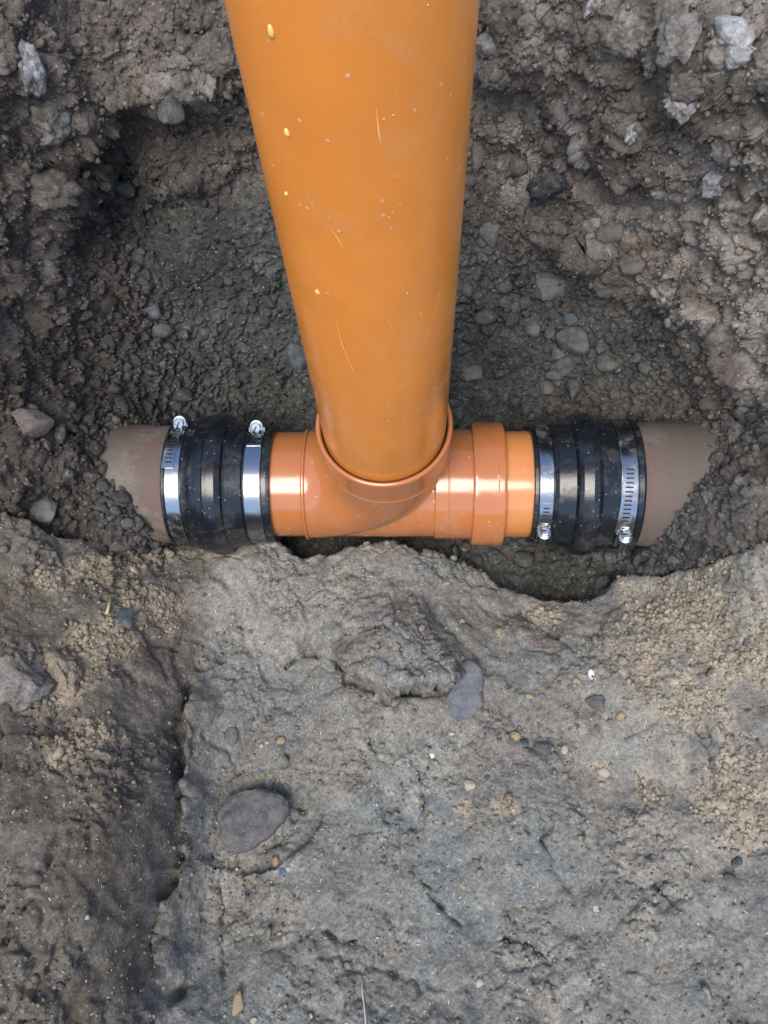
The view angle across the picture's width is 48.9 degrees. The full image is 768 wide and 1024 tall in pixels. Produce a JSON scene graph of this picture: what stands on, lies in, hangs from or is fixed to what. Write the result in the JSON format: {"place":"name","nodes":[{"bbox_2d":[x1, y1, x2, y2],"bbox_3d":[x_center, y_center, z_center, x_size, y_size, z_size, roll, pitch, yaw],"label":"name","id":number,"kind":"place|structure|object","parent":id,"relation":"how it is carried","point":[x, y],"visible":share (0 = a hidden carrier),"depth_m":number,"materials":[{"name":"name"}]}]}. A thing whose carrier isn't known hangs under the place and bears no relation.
{"place":"outdoors","nodes":[
{"label":"outdoors","id":0,"kind":"place"},
{"bbox_2d":[0,511,767,1023],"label":"soil ledge","id":1,"kind":"object","parent":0,"point":[108,859],"visible":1,"depth_m":0.77,"materials":[{"name":"grey soil"}]},
{"bbox_2d":[0,650,56,713],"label":"stone","id":2,"kind":"object","parent":1,"relation":"on","point":[24,684],"visible":1,"depth_m":0.72,"materials":[{"name":"grey stone"}]},
{"bbox_2d":[43,645,82,699],"bbox_3d":[-0.290,0.144,0.752,0.042,0.028,0.053,0,69,2],"label":"soil clod","id":3,"kind":"object","parent":1,"relation":"on","point":[64,672],"visible":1,"depth_m":0.75,"materials":[{"name":"brown soil"}]},
{"bbox_2d":[105,598,111,614],"bbox_3d":[-0.260,0.089,0.796,0.004,0.010,0.017,0,69,2],"label":"straw","id":4,"kind":"object","parent":1,"relation":"on","point":[108,606],"visible":1,"depth_m":0.80,"materials":[{"name":"yellow"}]},
{"bbox_2d":[114,608,132,628],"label":"stone","id":5,"kind":"object","parent":1,"relation":"on","point":[123,617],"visible":1,"depth_m":0.80,"materials":[{"name":"grey stone"}]},
{"bbox_2d":[224,728,237,744],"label":"stone","id":6,"kind":"object","parent":1,"relation":"on","point":[231,736],"visible":1,"depth_m":0.82,"materials":[{"name":"grey stone"}]},
{"bbox_2d":[232,989,243,1015],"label":"pebble","id":7,"kind":"object","parent":1,"relation":"on","point":[237,1006],"visible":1,"depth_m":0.72,"materials":[{"name":"beige stone"}]},
{"bbox_2d":[250,1017,256,1023],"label":"pebble","id":8,"kind":"object","parent":1,"relation":"on","point":[253,1020],"visible":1,"depth_m":0.71,"materials":[{"name":"beige stone"}]},
{"bbox_2d":[218,788,289,853],"bbox_3d":[-0.125,0.297,0.810,0.068,0.032,0.059,0,69,2],"label":"stone","id":9,"kind":"object","parent":1,"relation":"on","point":[249,820],"visible":1,"depth_m":0.80,"materials":[{"name":"grey stone"}]},
{"bbox_2d":[272,856,279,867],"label":"pebble","id":10,"kind":"object","parent":1,"relation":"on","point":[275,861],"visible":1,"depth_m":0.79,"materials":[{"name":"beige stone"}]},
{"bbox_2d":[276,736,285,744],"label":"pebble","id":11,"kind":"object","parent":1,"relation":"on","point":[281,740],"visible":1,"depth_m":0.83,"materials":[{"name":"beige stone"}]},
{"bbox_2d":[279,867,286,876],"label":"pebble","id":12,"kind":"object","parent":1,"relation":"on","point":[282,871],"visible":1,"depth_m":0.78,"materials":[{"name":"blue stone"}]},
{"bbox_2d":[361,980,365,1023],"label":"root","id":13,"kind":"object","parent":1,"relation":"on","point":[363,1000],"visible":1,"depth_m":0.72,"materials":[{"name":"beige"}]},
{"bbox_2d":[0,0,767,1023],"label":"soil crumbs","id":14,"kind":"object","parent":1,"relation":"on","point":[44,444],"visible":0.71,"depth_m":0.77,"materials":[{"name":"soil"}]},
{"bbox_2d":[0,516,767,1023],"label":"grit","id":15,"kind":"object","parent":1,"relation":"on","point":[580,838],"visible":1,"depth_m":0.78,"materials":[{"name":"gravel"}]},
{"bbox_2d":[0,281,767,1023],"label":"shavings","id":16,"kind":"object","parent":1,"relation":"on","point":[392,779],"visible":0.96,"depth_m":0.78,"materials":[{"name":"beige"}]},
{"bbox_2d":[0,521,767,1023],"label":"sandy crumbs","id":17,"kind":"object","parent":1,"relation":"on","point":[538,609],"visible":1,"depth_m":0.79,"materials":[{"name":"soil"}]},
{"bbox_2d":[427,812,432,819],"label":"pebble","id":18,"kind":"object","parent":1,"relation":"on","point":[430,814],"visible":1,"depth_m":0.80,"materials":[{"name":"beige stone"}]},
{"bbox_2d":[446,660,483,720],"bbox_3d":[0.080,0.176,0.834,0.037,0.023,0.060,0,69,2],"label":"stone","id":19,"kind":"object","parent":1,"relation":"on","point":[464,699],"visible":0.83,"depth_m":0.82,"materials":[{"name":"stone"}]},
{"bbox_2d":[461,623,471,631],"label":"pebble","id":20,"kind":"object","parent":1,"relation":"on","point":[466,627],"visible":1,"depth_m":0.87,"materials":[{"name":"grey stone"}]},
{"bbox_2d":[464,779,475,790],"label":"pebble","id":21,"kind":"object","parent":1,"relation":"on","point":[469,784],"visible":1,"depth_m":0.80,"materials":[{"name":"beige stone"}]},
{"bbox_2d":[475,977,483,987],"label":"pebble","id":22,"kind":"object","parent":1,"relation":"on","point":[479,982],"visible":1,"depth_m":0.73,"materials":[{"name":"beige stone"}]},
{"bbox_2d":[495,627,501,634],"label":"pebble","id":23,"kind":"object","parent":1,"relation":"on","point":[498,631],"visible":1,"depth_m":0.87,"materials":[{"name":"beige stone"}]},
{"bbox_2d":[511,730,520,740],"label":"pebble","id":24,"kind":"object","parent":1,"relation":"on","point":[517,736],"visible":1,"depth_m":0.82,"materials":[{"name":"beige stone"}]},
{"bbox_2d":[519,739,527,746],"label":"pebble","id":25,"kind":"object","parent":1,"relation":"on","point":[524,742],"visible":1,"depth_m":0.81,"materials":[{"name":"stone"}]},
{"bbox_2d":[525,693,533,698],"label":"pebble","id":26,"kind":"object","parent":1,"relation":"on","point":[529,696],"visible":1,"depth_m":0.83,"materials":[{"name":"beige stone"}]},
{"bbox_2d":[534,742,551,754],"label":"stone","id":27,"kind":"object","parent":1,"relation":"on","point":[543,748],"visible":1,"depth_m":0.81,"materials":[{"name":"grey stone"}]},
{"bbox_2d":[561,744,568,753],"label":"pebble","id":28,"kind":"object","parent":1,"relation":"on","point":[564,749],"visible":1,"depth_m":0.81,"materials":[{"name":"beige stone"}]},
{"bbox_2d":[572,676,580,683],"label":"pebble","id":29,"kind":"object","parent":1,"relation":"on","point":[575,679],"visible":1,"depth_m":0.83,"materials":[{"name":"beige stone"}]},
{"bbox_2d":[588,668,594,679],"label":"pebble","id":30,"kind":"object","parent":1,"relation":"on","point":[590,672],"visible":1,"depth_m":0.83,"materials":[{"name":"white stone"}]},
{"bbox_2d":[585,695,604,712],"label":"stone","id":31,"kind":"object","parent":1,"relation":"on","point":[596,702],"visible":1,"depth_m":0.82,"materials":[{"name":"grey stone"}]},
{"bbox_2d":[593,905,598,911],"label":"pebble","id":32,"kind":"object","parent":1,"relation":"on","point":[595,908],"visible":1,"depth_m":0.74,"materials":[{"name":"beige stone"}]},
{"bbox_2d":[598,768,609,777],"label":"pebble","id":33,"kind":"object","parent":1,"relation":"on","point":[603,773],"visible":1,"depth_m":0.81,"materials":[{"name":"beige stone"}]},
{"bbox_2d":[615,712,625,720],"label":"pebble","id":34,"kind":"object","parent":1,"relation":"on","point":[620,716],"visible":1,"depth_m":0.81,"materials":[{"name":"beige stone"}]},
{"bbox_2d":[723,873,736,883],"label":"pebble","id":35,"kind":"object","parent":1,"relation":"on","point":[729,878],"visible":1,"depth_m":0.73,"materials":[{"name":"grey stone"}]},
{"bbox_2d":[731,856,742,867],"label":"pebble","id":36,"kind":"object","parent":1,"relation":"on","point":[737,861],"visible":1,"depth_m":0.74,"materials":[{"name":"stone"}]},
{"bbox_2d":[0,0,767,600],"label":"pit wall","id":37,"kind":"structure","parent":0,"point":[222,306],"depth_m":0.83,"materials":[{"name":"soil"}]},
{"bbox_2d":[16,38,46,96],"bbox_3d":[-0.295,-0.371,0.712,0.020,0.043,0.029,22,72,10],"label":"mortar lump","id":38,"kind":"object","parent":37,"relation":"attached to","point":[31,74],"visible":1,"depth_m":0.71,"materials":[{"name":"stone"}]},
{"bbox_2d":[11,408,53,438],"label":"stone","id":39,"kind":"object","parent":37,"relation":"on","point":[34,422],"visible":1,"depth_m":0.77,"materials":[{"name":"grey stone"}]},
{"bbox_2d":[28,497,57,521],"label":"stone","id":40,"kind":"object","parent":37,"relation":"on","point":[44,509],"visible":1,"depth_m":0.80,"materials":[{"name":"grey stone"}]},
{"bbox_2d":[28,97,71,146],"bbox_3d":[-0.306,-0.358,0.768,0.034,0.043,0.046,33,74,13],"label":"soil clod","id":41,"kind":"object","parent":37,"relation":"on","point":[50,122],"visible":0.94,"depth_m":0.76,"materials":[{"name":"grey soil"}]},
{"bbox_2d":[28,167,84,209],"bbox_3d":[-0.310,-0.304,0.792,0.052,0.044,0.051,-21,70,-6],"label":"soil clod","id":42,"kind":"object","parent":37,"relation":"on","point":[64,189],"visible":0.94,"depth_m":0.78,"materials":[{"name":"soil"}]},
{"bbox_2d":[98,424,171,542],"bbox_3d":[-0.380,-0.029,0.895,0.430,0.125,0.125,0,69,2],"label":"clay pipe","id":43,"kind":"object","parent":37,"relation":"in","point":[130,455],"visible":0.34,"depth_m":0.83,"materials":[{"name":"brown ceramic"}]},
{"bbox_2d":[160,412,281,554],"bbox_3d":[-0.164,-0.029,0.887,0.106,0.148,0.148,0,69,2],"label":"rubber coupling","id":44,"kind":"object","parent":43,"relation":"attached to","point":[214,484],"visible":0.93,"depth_m":0.83,"materials":[{"name":"rubber"}]},
{"bbox_2d":[143,303,161,319],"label":"stone","id":45,"kind":"object","parent":37,"relation":"on","point":[153,310],"visible":1,"depth_m":0.93,"materials":[{"name":"grey stone"}]},
{"bbox_2d":[157,93,184,124],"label":"stone","id":46,"kind":"object","parent":37,"relation":"attached to","point":[170,110],"visible":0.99,"depth_m":0.78,"materials":[{"name":"grey stone"}]},
{"bbox_2d":[186,26,238,79],"bbox_3d":[-0.152,-0.412,0.758,0.065,0.036,0.032,0,69,2],"label":"soil clod","id":47,"kind":"object","parent":37,"relation":"on","point":[214,48],"visible":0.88,"depth_m":0.75,"materials":[{"name":"soil"}]},
{"bbox_2d":[284,342,305,373],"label":"stone","id":48,"kind":"object","parent":37,"relation":"on","point":[295,356],"visible":0.94,"depth_m":0.96,"materials":[{"name":"grey stone"}]},
{"bbox_2d":[0,0,767,601],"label":"gravel","id":49,"kind":"structure","parent":37,"relation":"on","point":[486,318],"depth_m":0.92,"materials":[{"name":"grey gravel"}]},
{"bbox_2d":[269,403,507,545],"bbox_3d":[-0.001,-0.043,0.845,0.242,0.206,0.129,0,69,2],"label":"pipe tee","id":50,"kind":"object","parent":37,"relation":"on","point":[456,487],"visible":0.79,"depth_m":0.83,"materials":[{"name":"plastic"}]},
{"bbox_2d":[224,0,479,481],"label":"upright pipe","id":51,"kind":"object","parent":50,"relation":"on","point":[367,104],"visible":0.88,"depth_m":0.41,"materials":[{"name":"orange plastic"}]},
{"bbox_2d":[267,24,274,37],"bbox_3d":[-0.044,-0.188,0.331,0.003,0.006,0.002,0,69,2],"label":"droplet","id":52,"kind":"object","parent":51,"relation":"attached to","point":[270,30],"visible":1,"depth_m":0.33,"materials":[{"name":"yellow"}]},
{"bbox_2d":[284,128,289,137],"bbox_3d":[-0.044,-0.171,0.380,0.003,0.005,0.002,0,69,2],"label":"droplet","id":53,"kind":"object","parent":51,"relation":"attached to","point":[286,133],"visible":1,"depth_m":0.38,"materials":[{"name":"yellow"}]},
{"bbox_2d":[504,431,533,536],"bbox_3d":[0.140,-0.029,0.876,0.074,0.110,0.110,0,69,2],"label":"stub pipe","id":54,"kind":"object","parent":50,"relation":"attached to","point":[520,496],"visible":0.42,"depth_m":0.83,"materials":[{"name":"orange plastic"}]},
{"bbox_2d":[56,400,756,573],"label":"buried edge crumbs","id":55,"kind":"object","parent":37,"relation":"on","point":[142,537],"visible":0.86,"depth_m":0.82,"materials":[{"name":"soil"}]},
{"bbox_2d":[462,364,482,380],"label":"stone","id":56,"kind":"object","parent":37,"relation":"on","point":[472,372],"visible":1,"depth_m":0.96,"materials":[{"name":"grey stone"}]},
{"bbox_2d":[476,29,500,59],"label":"stone","id":57,"kind":"object","parent":37,"relation":"on","point":[485,47],"visible":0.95,"depth_m":0.74,"materials":[{"name":"grey stone"}]},
{"bbox_2d":[479,222,499,247],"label":"stone","id":58,"kind":"object","parent":37,"relation":"on","point":[488,232],"visible":1,"depth_m":0.88,"materials":[{"name":"grey stone"}]},
{"bbox_2d":[476,59,510,92],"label":"soil clod","id":59,"kind":"object","parent":37,"relation":"on","point":[492,77],"visible":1,"depth_m":0.75,"materials":[{"name":"soil"}]},
{"bbox_2d":[522,316,540,337],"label":"stone","id":60,"kind":"object","parent":37,"relation":"on","point":[532,327],"visible":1,"depth_m":0.93,"materials":[{"name":"grey stone"}]},
{"bbox_2d":[535,380,553,394],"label":"stone","id":61,"kind":"object","parent":37,"relation":"on","point":[548,386],"visible":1,"depth_m":0.96,"materials":[{"name":"grey stone"}]},
{"bbox_2d":[525,163,569,205],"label":"soil clod","id":62,"kind":"object","parent":37,"relation":"on","point":[547,183],"visible":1,"depth_m":0.81,"materials":[{"name":"grey soil"}]},
{"bbox_2d":[534,273,565,301],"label":"stone","id":63,"kind":"object","parent":37,"relation":"on","point":[547,288],"visible":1,"depth_m":0.91,"materials":[{"name":"grey stone"}]},
{"bbox_2d":[552,348,565,359],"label":"stone","id":64,"kind":"object","parent":37,"relation":"on","point":[557,354],"visible":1,"depth_m":0.94,"materials":[{"name":"grey stone"}]},
{"bbox_2d":[550,356,575,377],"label":"stone","id":65,"kind":"object","parent":37,"relation":"on","point":[563,366],"visible":1,"depth_m":0.94,"materials":[{"name":"grey stone"}]},
{"bbox_2d":[560,313,577,325],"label":"stone","id":66,"kind":"object","parent":37,"relation":"on","point":[571,318],"visible":1,"depth_m":0.92,"materials":[{"name":"grey stone"}]},
{"bbox_2d":[556,326,588,355],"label":"stone","id":67,"kind":"object","parent":37,"relation":"on","point":[573,340],"visible":1,"depth_m":0.92,"materials":[{"name":"grey stone"}]},
{"bbox_2d":[565,134,590,172],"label":"soil clod","id":68,"kind":"object","parent":37,"relation":"on","point":[576,159],"visible":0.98,"depth_m":0.77,"materials":[{"name":"grey soil"}]},
{"bbox_2d":[582,0,596,23],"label":"mortar lump","id":69,"kind":"object","parent":37,"relation":"attached to","point":[589,8],"visible":1,"depth_m":0.67,"materials":[{"name":"stone"}]},
{"bbox_2d":[592,282,613,297],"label":"stone","id":70,"kind":"object","parent":37,"relation":"on","point":[603,291],"visible":1,"depth_m":0.88,"materials":[{"name":"grey stone"}]},
{"bbox_2d":[595,352,615,372],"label":"stone","id":71,"kind":"object","parent":37,"relation":"on","point":[605,362],"visible":1,"depth_m":0.93,"materials":[{"name":"grey stone"}]},
{"bbox_2d":[594,217,623,242],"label":"stone","id":72,"kind":"object","parent":37,"relation":"attached to","point":[610,230],"visible":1,"depth_m":0.82,"materials":[{"name":"grey stone"}]},
{"bbox_2d":[596,21,646,58],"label":"soil clod","id":73,"kind":"object","parent":37,"relation":"on","point":[612,34],"visible":1,"depth_m":0.65,"materials":[{"name":"soil"}]},
{"bbox_2d":[618,254,645,275],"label":"stone","id":74,"kind":"object","parent":37,"relation":"on","point":[629,265],"visible":1,"depth_m":0.84,"materials":[{"name":"grey stone"}]},
{"bbox_2d":[623,121,641,145],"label":"stone","id":75,"kind":"object","parent":37,"relation":"attached to","point":[632,131],"visible":1,"depth_m":0.70,"materials":[{"name":"stone"}]},
{"bbox_2d":[642,62,654,79],"bbox_3d":[0.209,-0.347,0.660,0.011,0.023,0.014,-36,72,-11],"label":"mortar lump","id":76,"kind":"object","parent":37,"relation":"attached to","point":[648,75],"visible":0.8,"depth_m":0.66,"materials":[{"name":"stone"}]},
{"bbox_2d":[655,10,701,67],"bbox_3d":[0.210,-0.338,0.607,0.025,0.037,0.034,0,69,2],"label":"soil clod","id":77,"kind":"object","parent":37,"relation":"on","point":[678,36],"visible":1,"depth_m":0.60,"materials":[{"name":"grey stone"}]},
{"bbox_2d":[662,93,697,124],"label":"stone","id":78,"kind":"object","parent":37,"relation":"attached to","point":[681,113],"visible":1,"depth_m":0.63,"materials":[{"name":"stone"}]},
{"bbox_2d":[635,421,728,546],"bbox_3d":[0.414,-0.029,0.866,0.420,0.129,0.129,0,69,2],"label":"clay pipe","id":79,"kind":"object","parent":37,"relation":"attached to","point":[678,463],"visible":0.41,"depth_m":0.81,"materials":[{"name":"brown ceramic"}]},
{"bbox_2d":[524,412,646,555],"bbox_3d":[0.201,-0.028,0.874,0.105,0.148,0.151,0,69,2],"label":"rubber coupling","id":80,"kind":"object","parent":79,"relation":"attached to","point":[590,483],"visible":0.91,"depth_m":0.82,"materials":[{"name":"rubber"}]},
{"bbox_2d":[665,69,708,105],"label":"soil clod","id":81,"kind":"object","parent":37,"relation":"on","point":[685,87],"visible":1,"depth_m":0.62,"materials":[{"name":"soil"}]},
{"bbox_2d":[696,169,726,198],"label":"stone","id":82,"kind":"object","parent":37,"relation":"attached to","point":[710,187],"visible":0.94,"depth_m":0.71,"materials":[{"name":"stone"}]},
{"bbox_2d":[709,137,736,166],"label":"soil clod","id":83,"kind":"object","parent":37,"relation":"on","point":[722,153],"visible":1,"depth_m":0.65,"materials":[{"name":"soil"}]},
{"bbox_2d":[724,423,742,444],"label":"stone","id":84,"kind":"object","parent":37,"relation":"on","point":[737,433],"visible":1,"depth_m":0.81,"materials":[{"name":"grey stone"}]},
{"bbox_2d":[713,15,756,69],"bbox_3d":[0.245,-0.327,0.586,0.029,0.032,0.042,-39,73,-12],"label":"stone","id":85,"kind":"object","parent":37,"relation":"attached to","point":[735,35],"visible":0.96,"depth_m":0.58,"materials":[{"name":"stone"}]},
{"bbox_2d":[750,201,767,224],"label":"mortar lump","id":86,"kind":"object","parent":37,"relation":"attached to","point":[757,216],"visible":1,"depth_m":0.71,"materials":[{"name":"stone"}]}
]}

